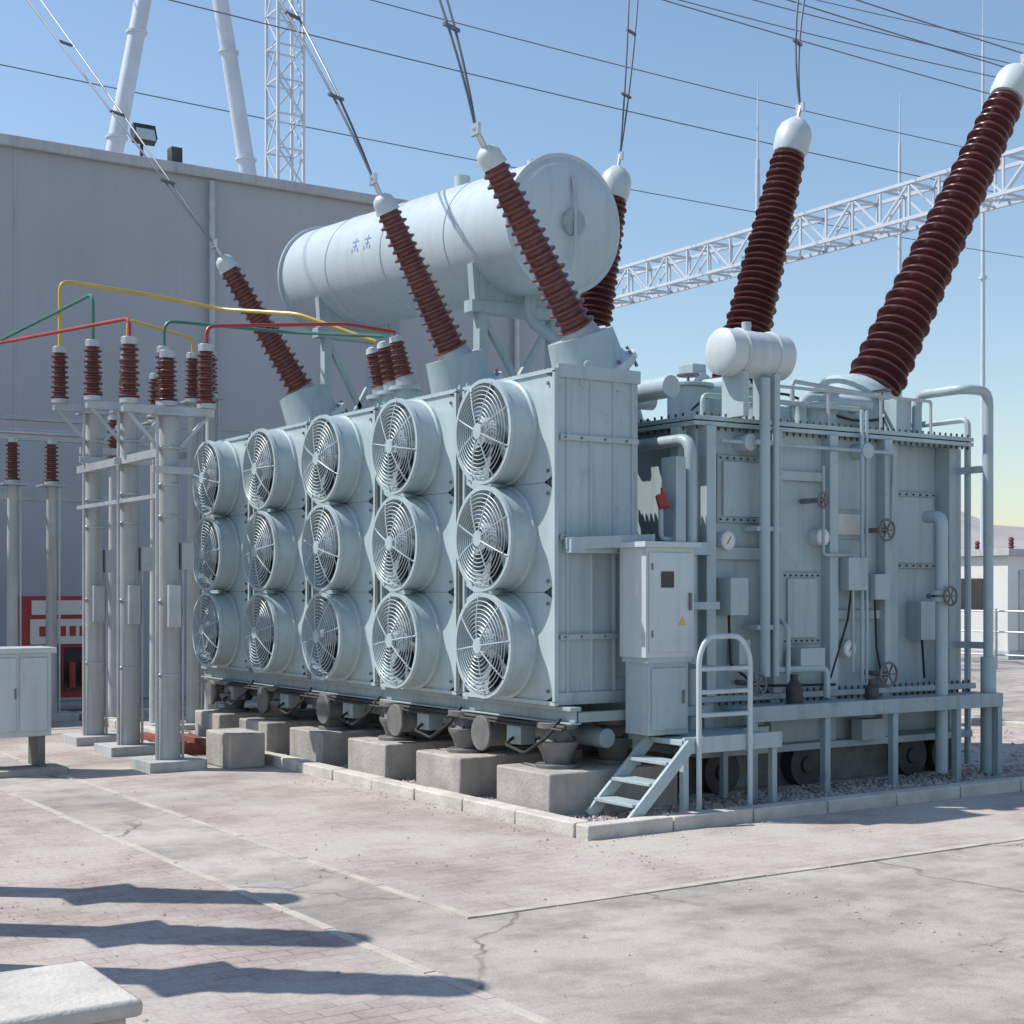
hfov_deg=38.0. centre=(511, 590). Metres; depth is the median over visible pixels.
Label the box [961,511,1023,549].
hills
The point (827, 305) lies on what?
sky
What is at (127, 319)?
red busbar
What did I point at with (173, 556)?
bus support post
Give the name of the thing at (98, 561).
bus support post
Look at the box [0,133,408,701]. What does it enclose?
coping and plinth
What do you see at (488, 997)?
path edging
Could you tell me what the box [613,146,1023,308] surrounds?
lattice beam gantry
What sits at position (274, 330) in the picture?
green busbar
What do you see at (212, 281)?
wall panel seams
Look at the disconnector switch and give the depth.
19.85 m
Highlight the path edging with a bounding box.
[0,751,1023,1023]
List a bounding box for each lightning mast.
[755,78,759,216]
[898,91,901,396]
[979,13,986,548]
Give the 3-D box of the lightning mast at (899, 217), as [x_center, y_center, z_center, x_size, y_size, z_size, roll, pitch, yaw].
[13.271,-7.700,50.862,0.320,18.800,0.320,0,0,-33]
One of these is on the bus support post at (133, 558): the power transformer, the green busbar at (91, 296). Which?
the green busbar at (91, 296)
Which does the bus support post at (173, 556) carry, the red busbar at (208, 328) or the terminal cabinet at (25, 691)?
the red busbar at (208, 328)
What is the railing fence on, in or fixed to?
on the ground
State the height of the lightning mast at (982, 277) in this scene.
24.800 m
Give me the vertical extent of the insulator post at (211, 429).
4.830 m
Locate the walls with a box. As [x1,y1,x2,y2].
[0,146,580,666]
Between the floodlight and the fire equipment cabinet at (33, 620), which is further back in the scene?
the floodlight
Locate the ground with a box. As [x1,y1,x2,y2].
[0,657,1023,1023]
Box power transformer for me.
[192,54,1023,817]
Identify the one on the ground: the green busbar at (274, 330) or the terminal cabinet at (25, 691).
the terminal cabinet at (25, 691)
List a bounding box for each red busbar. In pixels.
[0,317,130,343]
[205,322,395,343]
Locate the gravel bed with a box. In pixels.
[140,706,1023,821]
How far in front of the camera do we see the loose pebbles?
9.15 m
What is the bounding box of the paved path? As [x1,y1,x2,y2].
[0,720,1023,1023]
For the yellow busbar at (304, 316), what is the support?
on the bus support post at (98, 561)
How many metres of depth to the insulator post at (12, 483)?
19.06 m
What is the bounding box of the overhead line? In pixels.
[0,0,1023,257]
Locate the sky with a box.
[0,0,1023,526]
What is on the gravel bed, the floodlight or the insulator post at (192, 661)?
the insulator post at (192, 661)
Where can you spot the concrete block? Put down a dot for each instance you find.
(234, 748)
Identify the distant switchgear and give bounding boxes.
[974,537,1014,549]
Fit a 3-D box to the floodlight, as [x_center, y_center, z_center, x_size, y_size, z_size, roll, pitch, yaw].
[-5.637,-7.078,23.614,0.820,0.556,0.351,0,0,-33]
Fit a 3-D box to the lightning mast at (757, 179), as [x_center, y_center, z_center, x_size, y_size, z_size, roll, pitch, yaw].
[5.419,-4.800,32.772,0.320,13.000,0.320,0,0,-33]
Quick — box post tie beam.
[0,434,186,509]
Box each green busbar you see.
[0,294,94,340]
[163,320,383,345]
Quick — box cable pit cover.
[0,961,142,1023]
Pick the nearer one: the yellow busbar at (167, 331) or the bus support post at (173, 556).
the bus support post at (173, 556)
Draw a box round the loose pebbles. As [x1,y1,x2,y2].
[0,781,1023,1023]
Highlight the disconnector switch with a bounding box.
[0,415,179,502]
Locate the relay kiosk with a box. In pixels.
[961,549,1023,659]
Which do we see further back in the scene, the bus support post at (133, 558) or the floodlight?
the floodlight
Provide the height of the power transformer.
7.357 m
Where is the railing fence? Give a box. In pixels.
[961,609,1023,668]
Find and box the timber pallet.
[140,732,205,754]
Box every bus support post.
[50,346,122,746]
[83,339,171,756]
[118,336,216,773]
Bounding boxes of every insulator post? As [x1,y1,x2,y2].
[0,437,27,646]
[36,439,78,721]
[106,415,140,720]
[140,373,158,725]
[177,352,201,729]
[184,351,226,717]
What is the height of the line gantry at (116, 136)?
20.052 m
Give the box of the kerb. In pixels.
[76,703,1023,840]
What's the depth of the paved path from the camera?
9.00 m
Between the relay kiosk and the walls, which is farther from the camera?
the relay kiosk
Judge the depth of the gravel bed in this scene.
12.68 m
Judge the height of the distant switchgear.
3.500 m
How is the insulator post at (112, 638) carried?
on the paved path
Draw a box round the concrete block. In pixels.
[206,728,264,769]
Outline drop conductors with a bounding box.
[27,0,804,242]
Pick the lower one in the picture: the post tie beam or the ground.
the ground
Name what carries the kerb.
on the ground
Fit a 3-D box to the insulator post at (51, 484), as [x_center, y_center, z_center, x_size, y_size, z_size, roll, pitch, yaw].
[-6.008,-0.130,19.392,0.560,3.680,0.560,0,0,-33]
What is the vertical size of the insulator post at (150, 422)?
4.330 m
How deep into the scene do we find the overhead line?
38.00 m
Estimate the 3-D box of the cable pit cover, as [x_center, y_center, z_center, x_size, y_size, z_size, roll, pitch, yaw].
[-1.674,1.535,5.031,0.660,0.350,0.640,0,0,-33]
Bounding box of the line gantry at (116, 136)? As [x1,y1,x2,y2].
[105,0,304,182]
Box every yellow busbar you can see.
[58,280,376,345]
[126,319,193,351]
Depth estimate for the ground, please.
7.36 m
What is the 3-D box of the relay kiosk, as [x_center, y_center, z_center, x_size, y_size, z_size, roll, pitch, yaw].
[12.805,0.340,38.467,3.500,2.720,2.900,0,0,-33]
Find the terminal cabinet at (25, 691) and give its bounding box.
[0,646,68,778]
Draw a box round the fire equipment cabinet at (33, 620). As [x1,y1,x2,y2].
[18,596,81,697]
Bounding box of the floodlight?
[130,122,181,162]
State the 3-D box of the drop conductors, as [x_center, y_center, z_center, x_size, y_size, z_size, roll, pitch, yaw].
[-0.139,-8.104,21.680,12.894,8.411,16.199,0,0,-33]

